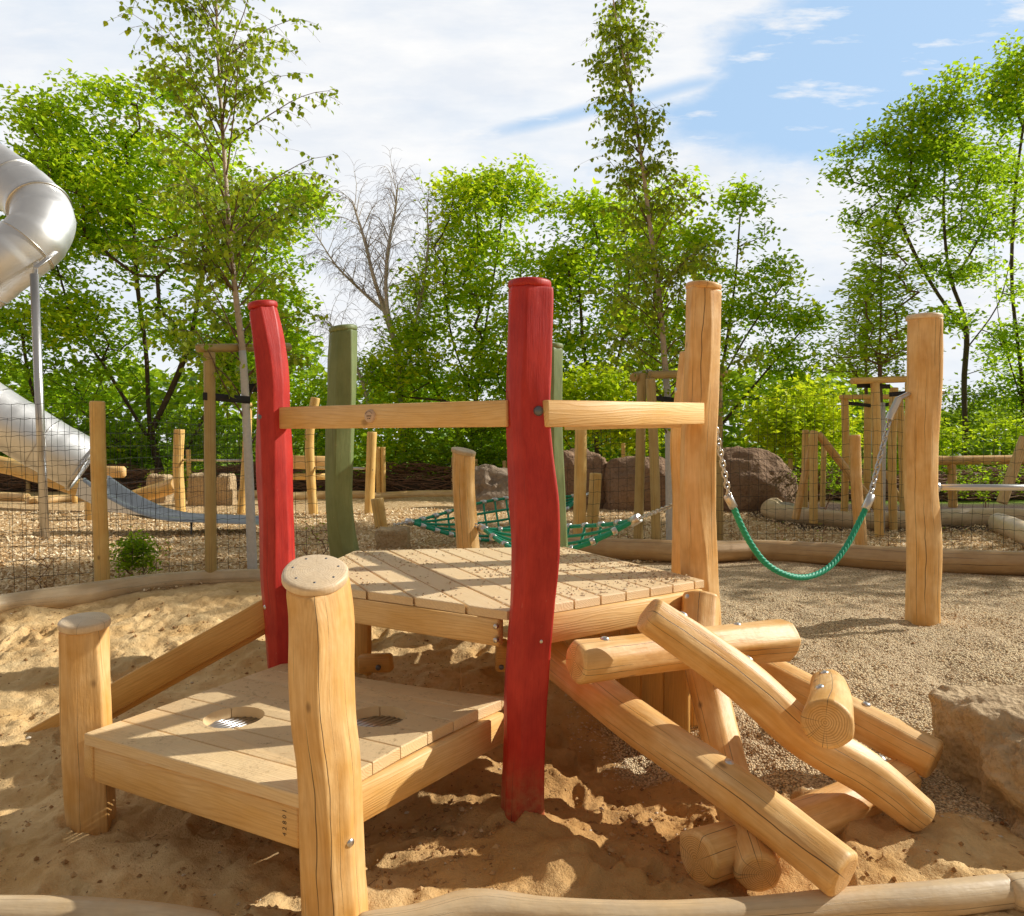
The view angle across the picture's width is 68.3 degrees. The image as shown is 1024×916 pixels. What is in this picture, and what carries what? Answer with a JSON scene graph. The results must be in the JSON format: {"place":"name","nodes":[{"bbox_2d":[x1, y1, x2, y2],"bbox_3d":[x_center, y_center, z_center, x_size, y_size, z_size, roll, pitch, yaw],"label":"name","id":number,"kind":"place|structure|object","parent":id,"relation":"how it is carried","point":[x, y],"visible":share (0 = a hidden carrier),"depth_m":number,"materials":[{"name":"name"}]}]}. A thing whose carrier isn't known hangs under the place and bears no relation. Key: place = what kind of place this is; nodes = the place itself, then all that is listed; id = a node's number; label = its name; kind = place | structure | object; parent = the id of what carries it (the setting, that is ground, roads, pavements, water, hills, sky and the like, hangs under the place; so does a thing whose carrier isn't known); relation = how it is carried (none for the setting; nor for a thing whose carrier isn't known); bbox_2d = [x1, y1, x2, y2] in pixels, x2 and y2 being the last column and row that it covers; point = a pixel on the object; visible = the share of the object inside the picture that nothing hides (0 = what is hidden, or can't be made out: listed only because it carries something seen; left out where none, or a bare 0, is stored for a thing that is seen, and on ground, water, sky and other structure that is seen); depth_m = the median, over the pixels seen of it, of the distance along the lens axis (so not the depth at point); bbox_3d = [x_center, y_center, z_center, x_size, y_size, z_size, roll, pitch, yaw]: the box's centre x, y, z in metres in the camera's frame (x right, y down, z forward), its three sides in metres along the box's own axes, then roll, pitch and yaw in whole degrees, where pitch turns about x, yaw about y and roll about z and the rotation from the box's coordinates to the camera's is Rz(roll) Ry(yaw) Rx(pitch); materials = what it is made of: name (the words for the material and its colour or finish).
{"place":"outdoors","nodes":[
{"label":"outdoors","id":0,"kind":"place"},
{"bbox_2d":[17,553,61,587],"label":"shrub","id":1,"kind":"object","parent":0,"point":[47,567],"visible":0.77,"depth_m":6.01,"materials":[{"name":"green plant"}]},
{"bbox_2d":[393,492,588,542],"bbox_3d":[-0.080,0.706,9.078,3.183,0.509,0.605,-1,2,-44],"label":"rope hammock","id":2,"kind":"object","parent":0,"point":[422,522],"visible":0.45,"depth_m":8.60,"materials":[{"name":"fabric"}]},
{"bbox_2d":[0,443,1023,915],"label":"ground","id":3,"kind":"structure","parent":0,"point":[552,853],"depth_m":3.38,"materials":[{"name":"sand"}]},
{"bbox_2d":[0,492,30,500],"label":"border log","id":4,"kind":"object","parent":3,"relation":"on","point":[11,496],"visible":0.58,"depth_m":14.75,"materials":[{"name":"brown wood"}]},
{"bbox_2d":[27,494,83,503],"bbox_3d":[-8.034,0.777,14.713,2.415,0.200,0.333,-1,2,-40],"label":"border log","id":5,"kind":"object","parent":3,"relation":"on","point":[59,498],"visible":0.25,"depth_m":14.16,"materials":[{"name":"brown wood"}]},
{"bbox_2d":[72,495,77,502],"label":"wooden post","id":6,"kind":"object","parent":3,"relation":"on","point":[74,498],"visible":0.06,"depth_m":13.98,"materials":[{"name":"yellow wood"}]},
{"bbox_2d":[0,456,79,494],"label":"balance beam","id":7,"kind":"structure","parent":6,"relation":"on","point":[15,471],"depth_m":13.26,"materials":[{"name":"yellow wood"}]},
{"bbox_2d":[107,466,125,477],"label":"timber block","id":8,"kind":"structure","parent":7,"relation":"on","point":[120,472],"depth_m":12.45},
{"bbox_2d":[0,132,175,468],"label":"tree","id":9,"kind":"object","parent":3,"relation":"on","point":[28,376],"visible":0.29,"depth_m":18.29,"materials":[{"name":"green plant"}]},
{"bbox_2d":[84,500,91,519],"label":"wooden post","id":10,"kind":"object","parent":3,"relation":"on","point":[87,505],"visible":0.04,"depth_m":11.23,"materials":[{"name":"yellow wood"}]},
{"bbox_2d":[0,895,223,915],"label":"border log","id":11,"kind":"object","parent":3,"relation":"on","point":[38,905],"visible":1,"depth_m":2.31,"materials":[{"name":"wood"}]},
{"bbox_2d":[0,417,245,560],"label":"wire fence","id":12,"kind":"object","parent":3,"relation":"on","point":[196,465],"visible":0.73,"depth_m":8.46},
{"bbox_2d":[0,142,258,539],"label":"tube slide","id":13,"kind":"object","parent":3,"relation":"on","point":[37,228],"visible":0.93,"depth_m":9.22,"materials":[{"name":"metal"}]},
{"bbox_2d":[0,569,259,612],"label":"border log","id":14,"kind":"object","parent":3,"relation":"on","point":[60,597],"visible":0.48,"depth_m":5.67,"materials":[{"name":"wood"}]},
{"bbox_2d":[93,525,171,577],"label":"shrub","id":15,"kind":"object","parent":3,"relation":"on","point":[140,545],"visible":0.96,"depth_m":6.39,"materials":[{"name":"green plant"}]},
{"bbox_2d":[132,478,173,499],"bbox_3d":[-6.073,0.553,12.941,1.038,0.462,0.365,0,1,19],"label":"balance log","id":16,"kind":"object","parent":3,"relation":"on","point":[165,485],"visible":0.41,"depth_m":12.88,"materials":[{"name":"yellow wood"}]},
{"bbox_2d":[146,473,173,502],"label":"stone block","id":17,"kind":"structure","parent":3,"relation":"on","point":[150,481],"depth_m":14.13,"materials":[{"name":"stone"}]},
{"bbox_2d":[0,401,327,593],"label":"wire fence","id":18,"kind":"object","parent":3,"relation":"on","point":[97,417],"visible":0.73,"depth_m":5.95,"materials":[{"name":"grey metal"}]},
{"bbox_2d":[86,405,242,471],"bbox_3d":[-9.050,-0.237,18.963,4.739,2.231,2.490,0,1,0],"label":"shrub","id":19,"kind":"object","parent":3,"relation":"on","point":[160,427],"visible":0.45,"depth_m":18.69,"materials":[{"name":"green plant"}]},
{"bbox_2d":[0,59,346,471],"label":"tree","id":20,"kind":"object","parent":3,"relation":"on","point":[90,186],"visible":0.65,"depth_m":17.61,"materials":[{"name":"green plant"}]},
{"bbox_2d":[173,429,185,511],"bbox_3d":[-5.511,0.265,12.509,0.194,1.485,0.159,0,1,0],"label":"wooden post","id":21,"kind":"object","parent":3,"relation":"on","point":[179,480],"visible":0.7,"depth_m":12.45,"materials":[{"name":"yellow wood"}]},
{"bbox_2d":[186,449,190,499],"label":"wooden post","id":22,"kind":"object","parent":3,"relation":"on","point":[188,469],"visible":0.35,"depth_m":14.97,"materials":[{"name":"brown wood"}]},
{"bbox_2d":[187,472,216,505],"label":"stone block","id":23,"kind":"structure","parent":3,"relation":"on","point":[194,499],"depth_m":13.61,"materials":[{"name":"stone"}]},
{"bbox_2d":[92,0,341,568],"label":"young birch","id":24,"kind":"object","parent":3,"relation":"on","point":[234,199],"visible":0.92,"depth_m":6.23,"materials":[{"name":"plant"}]},
{"bbox_2d":[216,473,236,504],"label":"stone block","id":25,"kind":"structure","parent":3,"relation":"on","point":[222,478],"depth_m":13.77,"materials":[{"name":"stone"}]},
{"bbox_2d":[164,394,293,474],"bbox_3d":[-6.945,-0.390,18.400,3.177,2.391,2.488,0,1,0],"label":"shrub","id":26,"kind":"object","parent":3,"relation":"on","point":[219,440],"visible":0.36,"depth_m":18.27,"materials":[{"name":"green plant"}]},
{"bbox_2d":[195,343,291,572],"bbox_3d":[-2.260,0.077,6.515,0.187,2.242,0.987,1,1,27],"label":"tree stake frame","id":27,"kind":"object","parent":3,"relation":"on","point":[211,396],"visible":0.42,"depth_m":6.12,"materials":[{"name":"brown wood"}]},
{"bbox_2d":[237,403,251,513],"bbox_3d":[-4.328,0.068,12.205,0.271,1.926,0.141,0,1,0],"label":"wooden post","id":28,"kind":"object","parent":3,"relation":"on","point":[241,495],"visible":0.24,"depth_m":12.15,"materials":[{"name":"yellow wood"}]},
{"bbox_2d":[182,459,241,461],"bbox_3d":[-4.907,0.037,12.354,1.211,0.038,0.040,0,1,14],"label":"steel bar","id":29,"kind":"object","parent":28,"relation":"attached to","point":[229,460],"visible":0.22,"depth_m":12.29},
{"bbox_2d":[0,457,505,491],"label":"brushwood fence","id":30,"kind":"object","parent":3,"relation":"on","point":[416,481],"visible":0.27,"depth_m":17.28,"materials":[{"name":"brown plant"}]},
{"bbox_2d":[293,455,324,479],"bbox_3d":[-3.778,0.326,14.011,0.820,0.751,0.120,0,1,0],"label":"plank rail","id":31,"kind":"object","parent":3,"relation":"on","point":[297,464],"depth_m":13.97,"materials":[{"name":"yellow wood"}]},
{"bbox_2d":[305,397,319,514],"bbox_3d":[-3.170,0.025,12.003,0.244,1.990,0.146,0,1,0],"label":"wooden post","id":32,"kind":"object","parent":3,"relation":"on","point":[310,470],"visible":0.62,"depth_m":11.95,"materials":[{"name":"yellow wood"}]},
{"bbox_2d":[296,518,328,554],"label":"shrub","id":33,"kind":"object","parent":3,"relation":"on","point":[319,540],"visible":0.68,"depth_m":6.92,"materials":[{"name":"green plant"}]},
{"bbox_2d":[290,367,363,472],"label":"shrub","id":34,"kind":"object","parent":3,"relation":"on","point":[321,394],"visible":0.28,"depth_m":17.75,"materials":[{"name":"green plant"}]},
{"bbox_2d":[293,491,364,499],"bbox_3d":[-3.766,0.765,15.218,1.698,0.204,0.325,0,1,-19],"label":"border log","id":35,"kind":"object","parent":3,"relation":"on","point":[321,495],"visible":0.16,"depth_m":15.17,"materials":[{"name":"brown wood"}]},
{"bbox_2d":[364,432,376,513],"bbox_3d":[-2.214,0.291,11.808,0.206,1.404,0.163,0,1,0],"label":"wooden post","id":36,"kind":"object","parent":3,"relation":"on","point":[370,466],"visible":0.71,"depth_m":11.74,"materials":[{"name":"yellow wood"}]},
{"bbox_2d":[25,277,721,915],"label":"play platform","id":37,"kind":"structure","parent":3,"relation":"on","point":[311,747],"depth_m":2.97,"materials":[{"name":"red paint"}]},
{"bbox_2d":[342,547,694,606],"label":"deck pebbles","id":38,"kind":"object","parent":37,"relation":"on","point":[651,581],"visible":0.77,"depth_m":3.92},
{"bbox_2d":[286,147,463,478],"bbox_3d":[-3.216,-3.251,18.171,4.330,8.257,2.224,0,1,0],"label":"tree","id":39,"kind":"object","parent":3,"relation":"on","point":[383,305],"visible":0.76,"depth_m":18.02,"materials":[{"name":"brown plant"}]},
{"bbox_2d":[376,447,380,492],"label":"wooden post","id":40,"kind":"object","parent":3,"relation":"on","point":[378,473],"visible":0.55,"depth_m":14.97,"materials":[{"name":"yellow wood"}]},
{"bbox_2d":[371,497,387,527],"bbox_3d":[-1.719,0.774,9.821,0.230,0.520,0.166,0,1,0],"label":"leaning stump","id":41,"kind":"object","parent":3,"relation":"on","point":[378,511],"visible":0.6,"depth_m":9.75,"materials":[{"name":"brown wood"}]},
{"bbox_2d":[314,316,451,486],"bbox_3d":[-3.051,-1.216,17.511,3.353,4.083,2.303,0,1,0],"label":"shrub","id":42,"kind":"object","parent":3,"relation":"on","point":[395,453],"visible":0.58,"depth_m":17.36,"materials":[{"name":"green plant"}]},
{"bbox_2d":[381,447,385,491],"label":"wooden post","id":43,"kind":"object","parent":3,"relation":"on","point":[383,470],"visible":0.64,"depth_m":14.97,"materials":[{"name":"brown wood"}]},
{"bbox_2d":[375,526,410,549],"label":"stone block","id":44,"kind":"structure","parent":3,"relation":"on","point":[395,537],"depth_m":7.91,"materials":[{"name":"stone"}]},
{"bbox_2d":[375,490,452,498],"bbox_3d":[-1.984,0.763,15.284,1.750,0.202,0.323,-1,1,-24],"label":"border log","id":45,"kind":"object","parent":3,"relation":"on","point":[418,493],"visible":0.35,"depth_m":15.27,"materials":[{"name":"brown wood"}]},
{"bbox_2d":[378,381,506,479],"bbox_3d":[-1.114,-0.494,17.818,4.032,2.629,2.625,0,1,0],"label":"shrub","id":46,"kind":"object","parent":3,"relation":"on","point":[491,453],"visible":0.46,"depth_m":17.41,"materials":[{"name":"green plant"}]},
{"bbox_2d":[356,152,573,448],"bbox_3d":[-1.409,-3.271,18.420,5.748,8.291,4.201,0,1,0],"label":"tree","id":47,"kind":"object","parent":3,"relation":"on","point":[465,190],"visible":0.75,"depth_m":17.87,"materials":[{"name":"green plant"}]},
{"bbox_2d":[451,447,479,548],"bbox_3d":[-0.354,0.538,6.013,0.260,1.255,0.199,0,1,0],"label":"hammock post","id":48,"kind":"object","parent":3,"relation":"on","point":[463,483],"visible":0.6,"depth_m":5.93,"materials":[{"name":"brown wood"}]},
{"bbox_2d":[475,464,508,510],"bbox_3d":[-0.157,0.767,12.987,1.500,1.338,1.074,-1,1,-22],"label":"boulder","id":49,"kind":"object","parent":3,"relation":"on","point":[491,481],"visible":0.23,"depth_m":12.62,"materials":[{"name":"grey stone"}]},
{"bbox_2d":[0,639,1016,914],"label":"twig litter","id":50,"kind":"object","parent":3,"relation":"on","point":[452,849],"visible":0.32,"depth_m":3.02,"materials":[{"name":"brown plant"}]},
{"bbox_2d":[0,328,1022,475],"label":"wood","id":51,"kind":"object","parent":3,"relation":"on","point":[188,380],"visible":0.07,"depth_m":24.35,"materials":[{"name":"green plant"}]},
{"bbox_2d":[0,507,1023,594],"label":"wood chips","id":52,"kind":"object","parent":3,"relation":"on","point":[163,542],"visible":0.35,"depth_m":8.86,"materials":[{"name":"wood"}]},
{"bbox_2d":[0,589,1023,915],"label":"sand clods","id":53,"kind":"object","parent":3,"relation":"on","point":[496,845],"visible":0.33,"depth_m":2.88,"materials":[{"name":"sand"}]},
{"bbox_2d":[505,351,662,454],"bbox_3d":[1.771,-0.700,15.493,3.865,3.134,2.241,0,1,0],"label":"shrub","id":54,"kind":"object","parent":3,"relation":"on","point":[588,390],"visible":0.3,"depth_m":15.32,"materials":[{"name":"green plant"}]},
{"bbox_2d":[563,448,607,509],"bbox_3d":[1.176,0.630,13.426,1.174,1.679,1.061,0,1,0],"label":"boulder","id":55,"kind":"object","parent":3,"relation":"on","point":[596,462],"visible":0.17,"depth_m":12.97,"materials":[{"name":"brown stone"}]},
{"bbox_2d":[497,177,680,453],"bbox_3d":[1.778,-2.781,17.408,4.312,7.355,3.658,0,1,0],"label":"tree","id":56,"kind":"object","parent":3,"relation":"on","point":[570,276],"visible":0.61,"depth_m":17.08,"materials":[{"name":"green plant"}]},
{"bbox_2d":[586,473,601,532],"bbox_3d":[1.031,0.640,9.617,0.230,0.903,0.157,0,1,0],"label":"wooden post","id":57,"kind":"object","parent":3,"relation":"on","point":[592,510],"visible":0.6,"depth_m":9.55,"materials":[{"name":"brown wood"}]},
{"bbox_2d":[501,532,752,561],"bbox_3d":[1.097,0.901,7.608,2.553,0.217,0.457,0,1,15],"label":"border log","id":58,"kind":"object","parent":3,"relation":"on","point":[659,550],"visible":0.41,"depth_m":7.36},
{"bbox_2d":[589,359,677,461],"bbox_3d":[2.878,-0.632,15.986,2.610,2.975,2.232,0,1,13],"label":"shrub","id":59,"kind":"object","parent":3,"relation":"on","point":[625,441],"visible":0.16,"depth_m":15.95,"materials":[{"name":"green plant"}]},
{"bbox_2d":[603,456,665,510],"bbox_3d":[2.348,0.642,13.019,1.660,1.394,1.168,0,1,0],"label":"boulder","id":60,"kind":"object","parent":3,"relation":"on","point":[625,495],"visible":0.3,"depth_m":12.57,"materials":[{"name":"brown stone"}]},
{"bbox_2d":[583,165,757,456],"bbox_3d":[3.845,-3.204,18.989,4.342,8.121,3.637,0,1,0],"label":"tree","id":61,"kind":"object","parent":3,"relation":"on","point":[664,247],"visible":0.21,"depth_m":18.49,"materials":[{"name":"green plant"}]},
{"bbox_2d":[572,0,772,539],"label":"young birch","id":62,"kind":"object","parent":3,"relation":"on","point":[627,46],"visible":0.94,"depth_m":7.68,"materials":[{"name":"plant"}]},
{"bbox_2d":[670,351,684,573],"bbox_3d":[1.034,0.339,4.457,0.194,1.932,0.176,1,1,24],"label":"hammock post","id":63,"kind":"object","parent":3,"relation":"on","point":[675,436],"visible":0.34,"depth_m":4.42,"materials":[{"name":"brown wood"}]},
{"bbox_2d":[474,503,671,549],"bbox_3d":[0.392,0.476,5.268,0.612,0.448,1.890,-1,2,-27],"label":"rope hammock","id":64,"kind":"object","parent":63,"relation":"hanging from","point":[496,534],"visible":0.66,"depth_m":5.33,"materials":[{"name":"fabric"}]},
{"bbox_2d":[629,369,727,540],"bbox_3d":[1.707,0.114,7.911,1.188,2.106,0.507,-1,2,-32],"label":"tree stake frame","id":65,"kind":"object","parent":3,"relation":"on","point":[646,385],"visible":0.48,"depth_m":7.60,"materials":[{"name":"brown wood"}]},
{"bbox_2d":[358,873,1014,915],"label":"border log","id":66,"kind":"object","parent":3,"relation":"on","point":[960,896],"visible":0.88,"depth_m":2.35,"materials":[{"name":"wood"}]},
{"bbox_2d":[549,590,943,896],"bbox_3d":[0.879,0.994,3.182,1.529,0.932,1.287,1,2,43],"label":"log scramble","id":67,"kind":"object","parent":3,"relation":"on","point":[820,720],"visible":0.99,"depth_m":2.82,"materials":[{"name":"brown wood"}]},
{"bbox_2d":[664,170,850,424],"bbox_3d":[5.885,-3.037,18.416,4.637,7.820,2.824,0,1,0],"label":"tree","id":68,"kind":"object","parent":3,"relation":"on","point":[794,319],"visible":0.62,"depth_m":18.21,"materials":[{"name":"green plant"}]},
{"bbox_2d":[723,446,797,512],"bbox_3d":[3.911,0.643,13.021,1.941,1.709,1.297,0,1,0],"label":"boulder","id":69,"kind":"object","parent":3,"relation":"on","point":[781,477],"visible":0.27,"depth_m":12.51,"materials":[{"name":"brown stone"}]},
{"bbox_2d":[725,384,832,463],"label":"shrub","id":70,"kind":"object","parent":3,"relation":"on","point":[796,426],"visible":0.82,"depth_m":14.34,"materials":[{"name":"green plant"}]},
{"bbox_2d":[567,392,1023,544],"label":"wire fence","id":71,"kind":"object","parent":3,"relation":"on","point":[579,516],"visible":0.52,"depth_m":7.50,"materials":[{"name":"grey metal"}]},
{"bbox_2d":[792,430,817,519],"bbox_3d":[4.039,0.237,10.406,0.351,1.238,0.110,0,1,0],"label":"climbing pole","id":72,"kind":"object","parent":3,"relation":"on","point":[801,490],"visible":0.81,"depth_m":10.37,"materials":[{"name":"brown wood"}]},
{"bbox_2d":[801,430,808,507],"bbox_3d":[4.422,0.163,11.408,0.108,1.178,0.101,0,1,0],"label":"climbing pole","id":73,"kind":"object","parent":3,"relation":"on","point":[805,437],"visible":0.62,"depth_m":11.37,"materials":[{"name":"brown wood"}]},
{"bbox_2d":[741,364,871,500],"bbox_3d":[5.871,-0.490,14.814,2.573,2.762,2.112,1,1,27],"label":"shrub","id":74,"kind":"object","parent":3,"relation":"on","point":[831,415],"visible":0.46,"depth_m":14.61,"materials":[{"name":"green plant"}]},
{"bbox_2d":[760,498,853,528],"bbox_3d":[4.849,0.771,13.225,1.200,0.290,6.423,0,1,14],"label":"bed edge log","id":75,"kind":"object","parent":3,"relation":"on","point":[782,513],"visible":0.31,"depth_m":10.55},
{"bbox_2d":[809,432,817,523],"bbox_3d":[4.078,0.267,10.207,0.120,1.243,0.113,0,1,0],"label":"climbing pole","id":76,"kind":"object","parent":3,"relation":"on","point":[813,453],"visible":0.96,"depth_m":10.17,"materials":[{"name":"brown wood"}]},
{"bbox_2d":[820,445,826,506],"bbox_3d":[4.951,0.270,12.010,0.093,1.020,0.080,0,1,0],"label":"climbing pole","id":77,"kind":"object","parent":3,"relation":"on","point":[823,478],"visible":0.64,"depth_m":11.98,"materials":[{"name":"brown wood"}]},
{"bbox_2d":[787,446,872,509],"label":"shrub","id":78,"kind":"object","parent":3,"relation":"on","point":[835,485],"visible":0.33,"depth_m":12.39,"materials":[{"name":"green plant"}]},
{"bbox_2d":[818,432,873,510],"bbox_3d":[4.724,0.308,10.409,1.091,1.335,0.108,0,1,0],"label":"climbing pole","id":79,"kind":"object","parent":3,"relation":"on","point":[833,453],"visible":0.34,"depth_m":10.36,"materials":[{"name":"brown wood"}]},
{"bbox_2d":[804,260,916,456],"bbox_3d":[5.306,-0.967,11.237,1.808,3.909,1.502,-1,2,-36],"label":"young hornbeam","id":80,"kind":"object","parent":3,"relation":"on","point":[893,370],"visible":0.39,"depth_m":11.12,"materials":[{"name":"green plant"}]},
{"bbox_2d":[839,394,904,512],"bbox_3d":[5.047,0.091,10.900,1.153,2.012,0.579,0,1,-15],"label":"tree stake frame","id":81,"kind":"object","parent":3,"relation":"on","point":[867,434],"visible":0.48,"depth_m":10.75,"materials":[{"name":"brown wood"}]},
{"bbox_2d":[787,387,958,472],"bbox_3d":[9.055,-0.518,19.078,3.944,2.618,2.228,0,1,0],"label":"shrub","id":82,"kind":"object","parent":3,"relation":"on","point":[856,415],"visible":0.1,"depth_m":18.78,"materials":[{"name":"green plant"}]},
{"bbox_2d":[850,376,906,536],"bbox_3d":[4.689,0.056,9.387,1.294,2.154,0.466,-1,2,-43],"label":"tree stake frame","id":83,"kind":"object","parent":3,"relation":"on","point":[873,384],"visible":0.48,"depth_m":9.20,"materials":[{"name":"brown wood"}]},
{"bbox_2d":[751,540,1023,575],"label":"border log","id":84,"kind":"object","parent":3,"relation":"on","point":[983,562],"visible":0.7,"depth_m":6.83,"materials":[{"name":"wood"}]},
{"bbox_2d":[812,214,970,532],"bbox_3d":[4.692,-1.009,9.539,1.555,4.073,1.781,-1,2,-44],"label":"young hornbeam","id":85,"kind":"object","parent":3,"relation":"on","point":[880,290],"visible":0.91,"depth_m":9.44,"materials":[{"name":"green plant"}]},
{"bbox_2d":[787,453,1023,500],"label":"brushwood fence","id":86,"kind":"object","parent":3,"relation":"on","point":[1013,496],"visible":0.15,"depth_m":14.84,"materials":[{"name":"brown plant"}]},
{"bbox_2d":[806,56,1023,470],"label":"tree","id":87,"kind":"object","parent":3,"relation":"on","point":[955,146],"visible":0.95,"depth_m":18.98,"materials":[{"name":"green plant"}]},
{"bbox_2d":[903,312,944,626],"bbox_3d":[2.727,0.129,5.005,0.249,2.155,0.222,0,1,0],"label":"swing post","id":88,"kind":"object","parent":3,"relation":"on","point":[921,431],"visible":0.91,"depth_m":4.92,"materials":[{"name":"brown wood"}]},
{"bbox_2d":[717,392,910,579],"bbox_3d":[1.845,0.151,4.565,1.763,1.155,0.111,-1,2,-30],"label":"rope swing","id":89,"kind":"object","parent":88,"relation":"hanging from","point":[869,497],"visible":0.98,"depth_m":4.57,"materials":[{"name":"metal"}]},
{"bbox_2d":[938,482,1023,491],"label":"turning bar","id":90,"kind":"object","parent":88,"relation":"attached to","point":[997,487],"visible":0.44,"depth_m":4.99,"materials":[{"name":"metal"}]},
{"bbox_2d":[853,508,1023,529],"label":"bed edge log","id":91,"kind":"object","parent":3,"relation":"on","point":[952,518],"visible":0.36,"depth_m":10.37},
{"bbox_2d":[928,685,1023,838],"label":"stone block","id":92,"kind":"structure","parent":3,"relation":"on","point":[978,732],"depth_m":3.07,"materials":[{"name":"stone"}]},
{"bbox_2d":[938,394,1023,472],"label":"shrub","id":93,"kind":"object","parent":3,"relation":"on","point":[991,429],"visible":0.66,"depth_m":18.38,"materials":[{"name":"green plant"}]},
{"bbox_2d":[938,455,1023,507],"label":"wooden rail","id":94,"kind":"object","parent":3,"relation":"on","point":[953,501],"visible":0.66,"depth_m":12.42,"materials":[{"name":"brown wood"}]},
{"bbox_2d":[939,369,1023,481],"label":"shrub","id":95,"kind":"object","parent":3,"relation":"on","point":[991,392],"visible":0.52,"depth_m":20.88,"materials":[{"name":"green plant"}]},
{"bbox_2d":[941,462,1023,507],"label":"shrub","id":96,"kind":"object","parent":3,"relation":"on","point":[987,480],"visible":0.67,"depth_m":12.44,"materials":[{"name":"green plant"}]},
{"bbox_2d":[954,29,1023,465],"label":"tree","id":97,"kind":"object","parent":3,"relation":"on","point":[1010,106],"visible":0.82,"depth_m":20.29,"materials":[{"name":"green plant"}]},
{"bbox_2d":[988,513,1023,544],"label":"bed edge log","id":98,"kind":"object","parent":3,"relation":"on","point":[1010,522],"visible":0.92,"depth_m":9.04,"materials":[{"name":"brown wood"}]},
{"bbox_2d":[996,436,1023,504],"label":"leaning pole","id":99,"kind":"object","parent":3,"relation":"on","point":[1017,457],"visible":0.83,"depth_m":11.46,"materials":[{"name":"brown wood"}]},
{"bbox_2d":[1005,872,1023,911],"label":"border log","id":100,"kind":"object","parent":3,"relation":"on","point":[1017,880],"visible":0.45,"depth_m":2.42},
{"bbox_2d":[0,0,1023,442],"label":"sky","id":101,"kind":"structure","parent":0,"point":[750,87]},
{"bbox_2d":[565,561,1023,825],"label":"gravel","id":102,"kind":"structure","parent":0,"point":[864,626],"depth_m":4.89,"materials":[{"name":"gravel"}]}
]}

